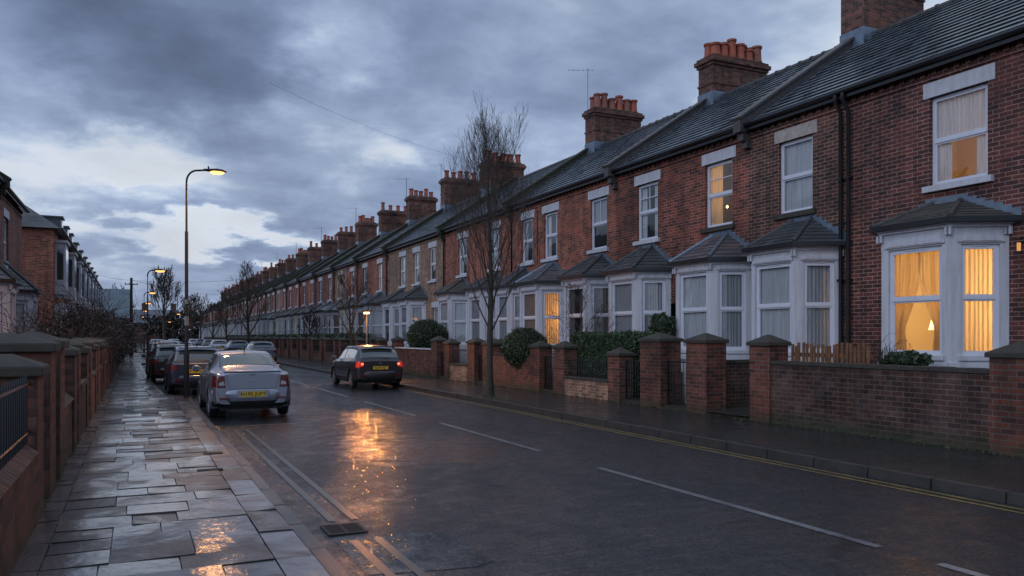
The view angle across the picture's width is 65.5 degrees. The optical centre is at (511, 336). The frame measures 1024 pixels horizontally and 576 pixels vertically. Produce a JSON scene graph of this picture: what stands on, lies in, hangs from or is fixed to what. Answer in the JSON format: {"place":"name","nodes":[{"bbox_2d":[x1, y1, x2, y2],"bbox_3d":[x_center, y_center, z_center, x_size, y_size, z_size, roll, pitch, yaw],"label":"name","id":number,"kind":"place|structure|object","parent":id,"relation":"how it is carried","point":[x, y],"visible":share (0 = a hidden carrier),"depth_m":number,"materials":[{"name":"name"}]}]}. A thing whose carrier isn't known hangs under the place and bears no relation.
{"place":"outdoors","nodes":[
{"label":"outdoors","id":0,"kind":"place"},
{"bbox_2d":[0,176,22,332],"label":"terraced house","id":1,"kind":"structure","parent":0,"point":[9,280],"depth_m":23.88,"materials":[{"name":"paint"}]},
{"bbox_2d":[0,171,42,332],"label":"terraced house","id":2,"kind":"structure","parent":0,"point":[11,211],"depth_m":29.80,"materials":[{"name":"red brick"}]},
{"bbox_2d":[78,250,94,310],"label":"dormer house","id":3,"kind":"structure","parent":0,"point":[90,288],"depth_m":67.31,"materials":[{"name":"white paint"}]},
{"bbox_2d":[129,303,178,342],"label":"distant house","id":4,"kind":"structure","parent":0,"point":[150,312],"depth_m":240.32,"materials":[{"name":"brown brick"}]},
{"bbox_2d":[10,350,329,575],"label":"pavement","id":5,"kind":"structure","parent":0,"point":[231,520],"depth_m":7.82,"materials":[{"name":"stone"}]},
{"bbox_2d":[184,166,226,397],"bbox_3d":[-8.572,-1.540,22.275,1.135,6.460,0.260,0,0,-25],"label":"street lamp","id":6,"kind":"object","parent":5,"relation":"on","point":[186,318],"visible":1,"depth_m":22.03,"materials":[{"name":"black metal"}]},
{"bbox_2d":[243,259,285,334],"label":"terraced house","id":7,"kind":"structure","parent":0,"point":[281,267],"depth_m":107.53,"materials":[{"name":"brick"}]},
{"bbox_2d":[250,254,295,334],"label":"terraced house","id":8,"kind":"structure","parent":0,"point":[290,265],"depth_m":101.06,"materials":[{"name":"brick"}]},
{"bbox_2d":[284,280,300,334],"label":"terraced house","id":9,"kind":"structure","parent":0,"point":[297,306],"depth_m":75.44,"materials":[{"name":"brick"}]},
{"bbox_2d":[267,241,321,334],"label":"terraced house","id":10,"kind":"structure","parent":0,"point":[314,254],"depth_m":87.16,"materials":[{"name":"brick"}]},
{"bbox_2d":[298,274,315,333],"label":"terraced house","id":11,"kind":"structure","parent":0,"point":[311,291],"depth_m":69.57,"materials":[{"name":"red brick"}]},
{"bbox_2d":[278,227,336,334],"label":"terraced house","id":12,"kind":"structure","parent":0,"point":[329,246],"depth_m":81.02,"materials":[{"name":"brick"}]},
{"bbox_2d":[291,226,355,333],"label":"terraced house","id":13,"kind":"structure","parent":0,"point":[346,239],"depth_m":74.64,"materials":[{"name":"red brick"}]},
{"bbox_2d":[314,267,334,333],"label":"terraced house","id":14,"kind":"structure","parent":0,"point":[329,302],"depth_m":62.59,"materials":[{"name":"red brick"}]},
{"bbox_2d":[306,208,377,333],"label":"terraced house","id":15,"kind":"structure","parent":0,"point":[366,229],"depth_m":68.64,"materials":[{"name":"brown brick"}]},
{"bbox_2d":[336,259,358,333],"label":"terraced house","id":16,"kind":"structure","parent":0,"point":[351,269],"depth_m":56.31,"materials":[{"name":"red brick"}]},
{"bbox_2d":[346,178,437,332],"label":"terraced house","id":17,"kind":"structure","parent":0,"point":[420,207],"depth_m":55.26,"materials":[{"name":"red brick"}]},
{"bbox_2d":[360,214,431,337],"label":"terraced house","id":18,"kind":"structure","parent":0,"point":[380,283],"depth_m":49.55,"materials":[{"name":"red brick"}]},
{"bbox_2d":[372,310,382,337],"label":"window","id":19,"kind":"structure","parent":18,"relation":"in","point":[377,315],"depth_m":49.34,"materials":[{"name":"glass"}]},
{"bbox_2d":[379,164,478,345],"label":"terraced house","id":20,"kind":"structure","parent":0,"point":[396,251],"depth_m":47.11,"materials":[{"name":"beige brick"}]},
{"bbox_2d":[395,151,526,347],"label":"terraced house","id":21,"kind":"structure","parent":0,"point":[418,301],"depth_m":42.51,"materials":[{"name":"beige brick"}]},
{"bbox_2d":[183,342,748,418],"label":"garden ground","id":22,"kind":"structure","parent":0,"point":[666,406],"depth_m":18.51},
{"bbox_2d":[258,248,307,334],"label":"terraced house","id":23,"kind":"structure","parent":22,"relation":"on","point":[301,255],"depth_m":94.21,"materials":[{"name":"brick"}]},
{"bbox_2d":[299,336,313,359],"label":"brick pillar","id":24,"kind":"structure","parent":22,"relation":"on","point":[305,348],"depth_m":58.10,"materials":[{"name":"brick"}]},
{"bbox_2d":[297,304,327,338],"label":"bare tree","id":25,"kind":"object","parent":22,"relation":"on","point":[309,319],"visible":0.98,"depth_m":59.15,"materials":[{"name":"brown plant"}]},
{"bbox_2d":[310,336,325,361],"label":"brick pillar","id":26,"kind":"structure","parent":22,"relation":"on","point":[317,344],"depth_m":54.57,"materials":[{"name":"brick"}]},
{"bbox_2d":[323,336,340,362],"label":"brick pillar","id":27,"kind":"structure","parent":22,"relation":"on","point":[331,345],"depth_m":50.91,"materials":[{"name":"brick"}]},
{"bbox_2d":[305,332,372,345],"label":"hedge","id":28,"kind":"object","parent":22,"relation":"on","point":[341,335],"visible":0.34,"depth_m":49.78,"materials":[{"name":"green plant"}]},
{"bbox_2d":[324,202,405,333],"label":"terraced house","id":29,"kind":"structure","parent":22,"relation":"on","point":[390,220],"depth_m":61.73,"materials":[{"name":"red brick"}]},
{"bbox_2d":[394,336,447,376],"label":"garden wall","id":30,"kind":"structure","parent":22,"relation":"on","point":[423,361],"depth_m":34.05,"materials":[{"name":"brick"}]},
{"bbox_2d":[405,318,447,347],"bbox_3d":[-3.946,0.057,36.796,2.047,1.884,2.138,0,0,-25],"label":"bush","id":31,"kind":"object","parent":22,"relation":"on","point":[422,332],"visible":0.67,"depth_m":36.14,"materials":[{"name":"green plant"}]},
{"bbox_2d":[442,337,484,382],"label":"garden wall","id":32,"kind":"structure","parent":22,"relation":"on","point":[457,367],"depth_m":30.25,"materials":[{"name":"brick"}]},
{"bbox_2d":[481,339,552,391],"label":"garden wall","id":33,"kind":"structure","parent":22,"relation":"on","point":[529,374],"depth_m":25.25,"materials":[{"name":"brick"}]},
{"bbox_2d":[500,326,547,371],"bbox_3d":[0.415,0.387,25.895,1.554,1.483,1.696,0,0,-25],"label":"bush","id":34,"kind":"object","parent":22,"relation":"on","point":[515,349],"visible":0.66,"depth_m":25.42,"materials":[{"name":"green plant"}]},
{"bbox_2d":[545,282,621,351],"bbox_3d":[2.247,0.011,24.224,2.372,3.361,2.329,0,0,31],"label":"shrub","id":35,"kind":"object","parent":22,"relation":"on","point":[581,306],"visible":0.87,"depth_m":24.15,"materials":[{"name":"brown plant"}]},
{"bbox_2d":[569,329,658,394],"bbox_3d":[2.731,0.631,22.268,1.053,1.806,3.610,0,0,-25],"label":"hedge","id":36,"kind":"object","parent":22,"relation":"on","point":[596,345],"visible":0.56,"depth_m":21.94,"materials":[{"name":"green plant"}]},
{"bbox_2d":[551,332,683,407],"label":"garden wall","id":37,"kind":"structure","parent":22,"relation":"on","point":[658,350],"depth_m":20.41,"materials":[{"name":"brick"}]},
{"bbox_2d":[648,312,676,335],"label":"bush","id":38,"kind":"object","parent":22,"relation":"on","point":[662,322],"visible":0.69,"depth_m":21.11,"materials":[{"name":"green plant"}]},
{"bbox_2d":[667,358,685,406],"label":"garden gate","id":39,"kind":"structure","parent":22,"relation":"on","point":[669,384],"depth_m":18.59,"materials":[{"name":"black metal"}]},
{"bbox_2d":[683,333,748,414],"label":"garden wall","id":40,"kind":"structure","parent":22,"relation":"on","point":[716,379],"depth_m":17.44,"materials":[{"name":"brick"}]},
{"bbox_2d":[667,46,834,396],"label":"terraced house","id":41,"kind":"structure","parent":22,"relation":"on","point":[712,266],"depth_m":20.84,"materials":[{"name":"red brick"}]},
{"bbox_2d":[681,272,706,349],"bbox_3d":[4.773,-0.655,20.719,0.106,1.990,1.120,0,0,-25],"label":"window","id":42,"kind":"structure","parent":41,"relation":"in","point":[693,285],"depth_m":20.86,"materials":[{"name":"glass"}]},
{"bbox_2d":[708,159,731,227],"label":"window","id":43,"kind":"structure","parent":41,"relation":"in","point":[716,193],"depth_m":21.41,"materials":[{"name":"plastic"}]},
{"bbox_2d":[719,271,744,349],"bbox_3d":[5.537,-0.655,20.092,0.680,1.990,0.106,0,0,3],"label":"window","id":44,"kind":"structure","parent":41,"relation":"in","point":[731,283],"depth_m":20.12,"materials":[{"name":"plastic"}]},
{"bbox_2d":[791,342,872,363],"bbox_3d":[5.888,0.651,14.780,0.060,1.097,1.869,0,0,-25],"label":"picket fence","id":45,"kind":"object","parent":22,"relation":"on","point":[853,355],"visible":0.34,"depth_m":14.63,"materials":[{"name":"brown wood"}]},
{"bbox_2d":[746,335,1023,457],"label":"garden wall","id":46,"kind":"structure","parent":22,"relation":"on","point":[980,409],"depth_m":12.92,"materials":[{"name":"brick"}]},
{"bbox_2d":[879,349,934,365],"bbox_3d":[6.957,0.407,14.034,0.822,0.397,0.951,0,0,-25],"label":"bush","id":47,"kind":"object","parent":22,"relation":"on","point":[912,357],"visible":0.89,"depth_m":13.84,"materials":[{"name":"green plant"}]},
{"bbox_2d":[0,0,947,332],"label":"sky","id":48,"kind":"structure","parent":0,"point":[108,107],"materials":[{"name":"grey"}]},
{"bbox_2d":[433,163,555,363],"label":"terraced house","id":49,"kind":"structure","parent":0,"point":[451,297],"depth_m":37.58,"materials":[{"name":"red brick"}]},
{"bbox_2d":[453,301,466,343],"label":"window","id":50,"kind":"structure","parent":49,"relation":"in","point":[459,307],"depth_m":36.86,"materials":[{"name":"plastic"}]},
{"bbox_2d":[463,154,575,349],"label":"terraced house","id":51,"kind":"structure","parent":0,"point":[477,326],"depth_m":33.99,"materials":[{"name":"red brick"}]},
{"bbox_2d":[470,298,478,338],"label":"window","id":52,"kind":"structure","parent":51,"relation":"in","point":[474,310],"depth_m":34.28,"materials":[{"name":"glass"}]},
{"bbox_2d":[493,69,644,338],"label":"terraced house","id":53,"kind":"structure","parent":0,"point":[609,122],"depth_m":32.84,"materials":[{"name":"red brick"}]},
{"bbox_2d":[498,295,506,338],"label":"window","id":54,"kind":"structure","parent":53,"relation":"in","point":[502,320],"depth_m":31.70,"materials":[{"name":"glass"}]},
{"bbox_2d":[513,294,519,329],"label":"window","id":55,"kind":"structure","parent":53,"relation":"in","point":[516,297],"depth_m":31.02,"materials":[{"name":"glass"}]},
{"bbox_2d":[142,343,1023,575],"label":"road","id":56,"kind":"structure","parent":0,"point":[560,504],"depth_m":8.86,"materials":[{"name":"asphalt"}]},
{"bbox_2d":[141,344,189,382],"bbox_3d":[-13.798,0.995,32.267,2.160,1.601,4.262,0,0,-27],"label":"parked car","id":57,"kind":"object","parent":56,"relation":"on","point":[154,368],"visible":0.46,"depth_m":30.41,"materials":[{"name":"black paint"}]},
{"bbox_2d":[158,343,218,393],"bbox_3d":[-10.539,0.995,26.399,2.160,1.601,4.262,0,0,-25],"label":"parked car","id":58,"kind":"object","parent":56,"relation":"on","point":[201,356],"visible":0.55,"depth_m":24.55,"materials":[{"name":"black paint"}]},
{"bbox_2d":[191,345,289,416],"bbox_3d":[-6.548,0.995,19.259,2.160,1.601,4.384,0,0,-25],"label":"parked car","id":59,"kind":"object","parent":56,"relation":"on","point":[239,379],"visible":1,"depth_m":17.52,"materials":[{"name":"silver paint"}]},
{"bbox_2d":[139,346,349,575],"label":"kerb","id":60,"kind":"structure","parent":56,"relation":"on","point":[329,563],"depth_m":7.93,"materials":[{"name":"stone"}]},
{"bbox_2d":[241,341,276,361],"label":"parked car","id":61,"kind":"object","parent":56,"relation":"on","point":[269,347],"visible":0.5,"depth_m":51.36,"materials":[{"name":"silver metal"}]},
{"bbox_2d":[233,429,335,520],"bbox_3d":[-3.555,1.794,11.567,0.075,0.001,8.450,0,0,-25],"label":"yellow line","id":62,"kind":"object","parent":56,"relation":"on","point":[314,504],"visible":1,"depth_m":9.80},
{"bbox_2d":[245,429,358,518],"bbox_3d":[-3.357,1.794,11.661,0.075,0.001,8.450,0,0,-25],"label":"yellow line","id":63,"kind":"object","parent":56,"relation":"on","point":[342,508],"visible":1,"depth_m":9.87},
{"bbox_2d":[320,522,367,535],"bbox_3d":[-1.570,1.792,7.423,0.360,0.012,0.400,0,0,-25],"label":"drain grate","id":64,"kind":"object","parent":56,"relation":"on","point":[343,529],"visible":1,"depth_m":7.40,"materials":[{"name":"metal"}]},
{"bbox_2d":[331,344,402,387],"bbox_3d":[-5.390,0.995,29.171,2.160,1.601,4.262,0,0,-25],"label":"parked car","id":65,"kind":"object","parent":56,"relation":"on","point":[355,365],"visible":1,"depth_m":27.50,"materials":[{"name":"paint"}]},
{"bbox_2d":[349,540,395,575],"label":"yellow line","id":66,"kind":"object","parent":56,"relation":"on","point":[373,559],"visible":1,"depth_m":6.44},
{"bbox_2d":[374,537,428,575],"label":"yellow line","id":67,"kind":"object","parent":56,"relation":"on","point":[409,564],"visible":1,"depth_m":6.47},
{"bbox_2d":[333,532,493,574],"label":"road patch","id":68,"kind":"object","parent":56,"relation":"on","point":[426,551],"visible":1,"depth_m":6.63,"materials":[{"name":"asphalt"}]},
{"bbox_2d":[289,380,988,575],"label":"road marking","id":69,"kind":"object","parent":56,"relation":"on","point":[963,570],"visible":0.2,"depth_m":8.42,"materials":[{"name":"paint"}]},
{"bbox_2d":[415,392,1023,513],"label":"yellow line","id":70,"kind":"object","parent":56,"relation":"on","point":[772,463],"visible":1,"depth_m":10.93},
{"bbox_2d":[421,392,1023,509],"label":"yellow line","id":71,"kind":"object","parent":56,"relation":"on","point":[775,461],"visible":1,"depth_m":11.09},
{"bbox_2d":[514,119,661,356],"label":"terraced house","id":72,"kind":"structure","parent":0,"point":[540,288],"depth_m":29.13,"materials":[{"name":"red brick"}]},
{"bbox_2d":[523,291,534,328],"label":"window","id":73,"kind":"structure","parent":72,"relation":"in","point":[528,297],"depth_m":29.52,"materials":[{"name":"glass"}]},
{"bbox_2d":[546,211,556,258],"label":"window","id":74,"kind":"structure","parent":72,"relation":"in","point":[549,235],"depth_m":29.97,"materials":[{"name":"plastic"}]},
{"bbox_2d":[542,291,560,344],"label":"window","id":75,"kind":"structure","parent":72,"relation":"in","point":[549,305],"depth_m":28.77,"materials":[{"name":"plastic"}]},
{"bbox_2d":[181,343,1023,492],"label":"pavement","id":76,"kind":"structure","parent":0,"point":[1004,472],"depth_m":13.31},
{"bbox_2d":[146,265,184,339],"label":"bare tree","id":77,"kind":"object","parent":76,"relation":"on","point":[164,283],"visible":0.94,"depth_m":215.28,"materials":[{"name":"brown plant"}]},
{"bbox_2d":[188,293,211,338],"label":"bare tree","id":78,"kind":"object","parent":76,"relation":"on","point":[203,300],"visible":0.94,"depth_m":119.57,"materials":[{"name":"brown plant"}]},
{"bbox_2d":[212,290,252,342],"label":"bare tree","id":79,"kind":"object","parent":76,"relation":"on","point":[221,309],"visible":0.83,"depth_m":85.99,"materials":[{"name":"brown plant"}]},
{"bbox_2d":[219,260,268,343],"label":"bare tree","id":80,"kind":"object","parent":76,"relation":"on","point":[253,302],"visible":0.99,"depth_m":69.70,"materials":[{"name":"brown plant"}]},
{"bbox_2d":[320,266,380,345],"bbox_3d":[-7.315,-0.809,36.565,2.861,5.004,2.361,0,0,-17],"label":"bare tree","id":81,"kind":"object","parent":76,"relation":"on","point":[348,306],"visible":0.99,"depth_m":36.59,"materials":[{"name":"brown plant"}]},
{"bbox_2d":[429,93,552,396],"bbox_3d":[-0.667,-2.520,22.407,3.060,8.424,3.234,0,0,16],"label":"bare tree","id":82,"kind":"object","parent":76,"relation":"on","point":[489,386],"visible":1,"depth_m":22.20,"materials":[{"name":"brown plant"}]},
{"bbox_2d":[404,373,1017,455],"bbox_3d":[0.842,1.664,24.186,0.146,0.079,29.013,0,0,-25],"label":"moss","id":83,"kind":"object","parent":76,"relation":"on","point":[725,416],"visible":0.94,"depth_m":16.14,"materials":[{"name":"green plant"}]},
{"bbox_2d":[557,106,690,341],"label":"terraced house","id":84,"kind":"structure","parent":0,"point":[593,224],"depth_m":26.70,"materials":[{"name":"red brick"}]},
{"bbox_2d":[567,286,582,341],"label":"window","id":85,"kind":"structure","parent":84,"relation":"in","point":[572,297],"depth_m":26.63,"materials":[{"name":"plastic"}]},
{"bbox_2d":[592,196,606,249],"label":"window","id":86,"kind":"structure","parent":84,"relation":"in","point":[599,206],"depth_m":26.82,"materials":[{"name":"plastic"}]},
{"bbox_2d":[591,285,608,332],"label":"window","id":87,"kind":"structure","parent":84,"relation":"in","point":[601,291],"depth_m":25.70,"materials":[{"name":"plastic"}]},
{"bbox_2d":[601,38,784,335],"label":"terraced house","id":88,"kind":"structure","parent":0,"point":[643,175],"depth_m":24.32,"materials":[{"name":"red brick"}]},
{"bbox_2d":[613,280,631,332],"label":"window","id":89,"kind":"structure","parent":88,"relation":"in","point":[622,291],"depth_m":23.85,"materials":[{"name":"plastic"}]},
{"bbox_2d":[639,181,657,240],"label":"window","id":90,"kind":"structure","parent":88,"relation":"in","point":[643,190],"depth_m":24.37,"materials":[{"name":"plastic"}]},
{"bbox_2d":[642,280,664,331],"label":"window","id":91,"kind":"structure","parent":88,"relation":"in","point":[653,291],"depth_m":23.15,"materials":[{"name":"plastic"}]},
{"bbox_2d":[730,0,962,362],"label":"terraced house","id":92,"kind":"structure","parent":0,"point":[791,133],"depth_m":18.48,"materials":[{"name":"brown brick"}]},
{"bbox_2d":[757,262,790,351],"bbox_3d":[5.997,-0.655,18.135,0.106,1.990,1.120,0,0,-25],"label":"window","id":93,"kind":"structure","parent":92,"relation":"in","point":[773,280],"depth_m":18.18,"materials":[{"name":"glass"}]},
{"bbox_2d":[781,135,812,213],"bbox_3d":[6.743,-3.780,18.721,0.106,1.720,1.050,0,0,-25],"label":"window","id":94,"kind":"structure","parent":92,"relation":"in","point":[796,155],"depth_m":18.80,"materials":[{"name":"plastic"}]},
{"bbox_2d":[804,262,833,351],"bbox_3d":[6.742,-0.655,17.548,0.680,1.990,0.106,0,0,2],"label":"window","id":95,"kind":"structure","parent":92,"relation":"in","point":[818,276],"depth_m":17.58,"materials":[{"name":"plastic"}]},
{"bbox_2d":[840,0,1023,367],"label":"terraced house","id":96,"kind":"structure","parent":0,"point":[934,177],"depth_m":15.13,"materials":[{"name":"brick"}]},
{"bbox_2d":[890,245,941,354],"bbox_3d":[7.575,-0.655,14.855,0.149,1.990,1.120,0,0,-25],"label":"window","id":97,"kind":"structure","parent":96,"relation":"in","point":[909,268],"depth_m":14.95,"materials":[{"name":"plastic"}]},
{"bbox_2d":[933,83,987,184],"bbox_3d":[8.490,-3.780,15.034,0.106,1.720,1.160,0,0,-25],"label":"window","id":98,"kind":"structure","parent":96,"relation":"in","point":[963,114],"depth_m":15.11,"materials":[{"name":"glass"}]},
{"bbox_2d":[961,244,998,355],"bbox_3d":[8.321,-0.655,14.218,0.680,1.990,0.106,0,0,3],"label":"window","id":99,"kind":"structure","parent":96,"relation":"in","point":[979,262],"depth_m":14.25,"materials":[{"name":"plastic"}]},
{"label":"left garden ground","id":100,"kind":"structure","parent":0,"visible":0},
{"bbox_2d":[0,354,49,575],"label":"garden wall","id":101,"kind":"structure","parent":100,"relation":"on","point":[21,445],"depth_m":6.50,"materials":[{"name":"brick"}]},
{"bbox_2d":[0,332,80,499],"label":"brick pillar","id":102,"kind":"structure","parent":100,"relation":"on","point":[58,355],"depth_m":8.80,"materials":[{"name":"brick"}]},
{"bbox_2d":[19,205,77,334],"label":"dormer house","id":103,"kind":"structure","parent":100,"relation":"on","point":[48,256],"depth_m":42.35,"materials":[{"name":"red brick"}]},
{"bbox_2d":[1,297,126,375],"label":"shrub","id":104,"kind":"object","parent":100,"relation":"on","point":[55,333],"visible":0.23,"depth_m":19.94,"materials":[{"name":"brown plant"}]},
{"bbox_2d":[62,338,91,443],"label":"brick pillar","id":105,"kind":"structure","parent":100,"relation":"on","point":[82,391],"depth_m":13.71,"materials":[{"name":"brick"}]},
{"bbox_2d":[69,233,87,308],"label":"dormer house","id":106,"kind":"structure","parent":100,"relation":"on","point":[81,280],"depth_m":56.23,"materials":[{"name":"brick"}]},
{"bbox_2d":[10,283,150,364],"bbox_3d":[-14.753,0.011,26.360,4.286,3.661,4.427,0,0,-2],"label":"shrub","id":107,"kind":"object","parent":100,"relation":"on","point":[81,319],"visible":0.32,"depth_m":26.27,"materials":[{"name":"brown plant"}]},
{"bbox_2d":[70,338,99,419],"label":"brick pillar","id":108,"kind":"structure","parent":100,"relation":"on","point":[92,382],"depth_m":16.95,"materials":[{"name":"brick"}]},
{"bbox_2d":[37,282,143,361],"bbox_3d":[-17.339,-0.246,32.045,4.928,3.972,6.337,0,0,-25],"label":"shrub","id":109,"kind":"object","parent":100,"relation":"on","point":[97,318],"visible":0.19,"depth_m":32.71,"materials":[{"name":"brown plant"}]},
{"bbox_2d":[83,337,104,404],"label":"brick pillar","id":110,"kind":"structure","parent":100,"relation":"on","point":[99,376],"depth_m":19.83,"materials":[{"name":"brick"}]},
{"bbox_2d":[38,297,160,366],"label":"shrub","id":111,"kind":"object","parent":100,"relation":"on","point":[128,329],"visible":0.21,"depth_m":40.28,"materials":[{"name":"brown plant"}]},
{"bbox_2d":[101,289,129,319],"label":"distant house","id":112,"kind":"structure","parent":100,"relation":"on","point":[116,296],"depth_m":116.93,"materials":[{"name":"brick"}]},
{"label":"ground","id":113,"kind":"structure","parent":0,"visible":0},
{"bbox_2d":[139,309,202,341],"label":"wood","id":114,"kind":"object","parent":113,"relation":"on","point":[176,323],"visible":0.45,"depth_m":230.31,"materials":[{"name":"brown plant"}]},
{"bbox_2d":[276,362,1023,506],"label":"kerb","id":115,"kind":"structure","parent":113,"relation":"on","point":[976,491],"depth_m":11.59,"materials":[{"name":"concrete"}]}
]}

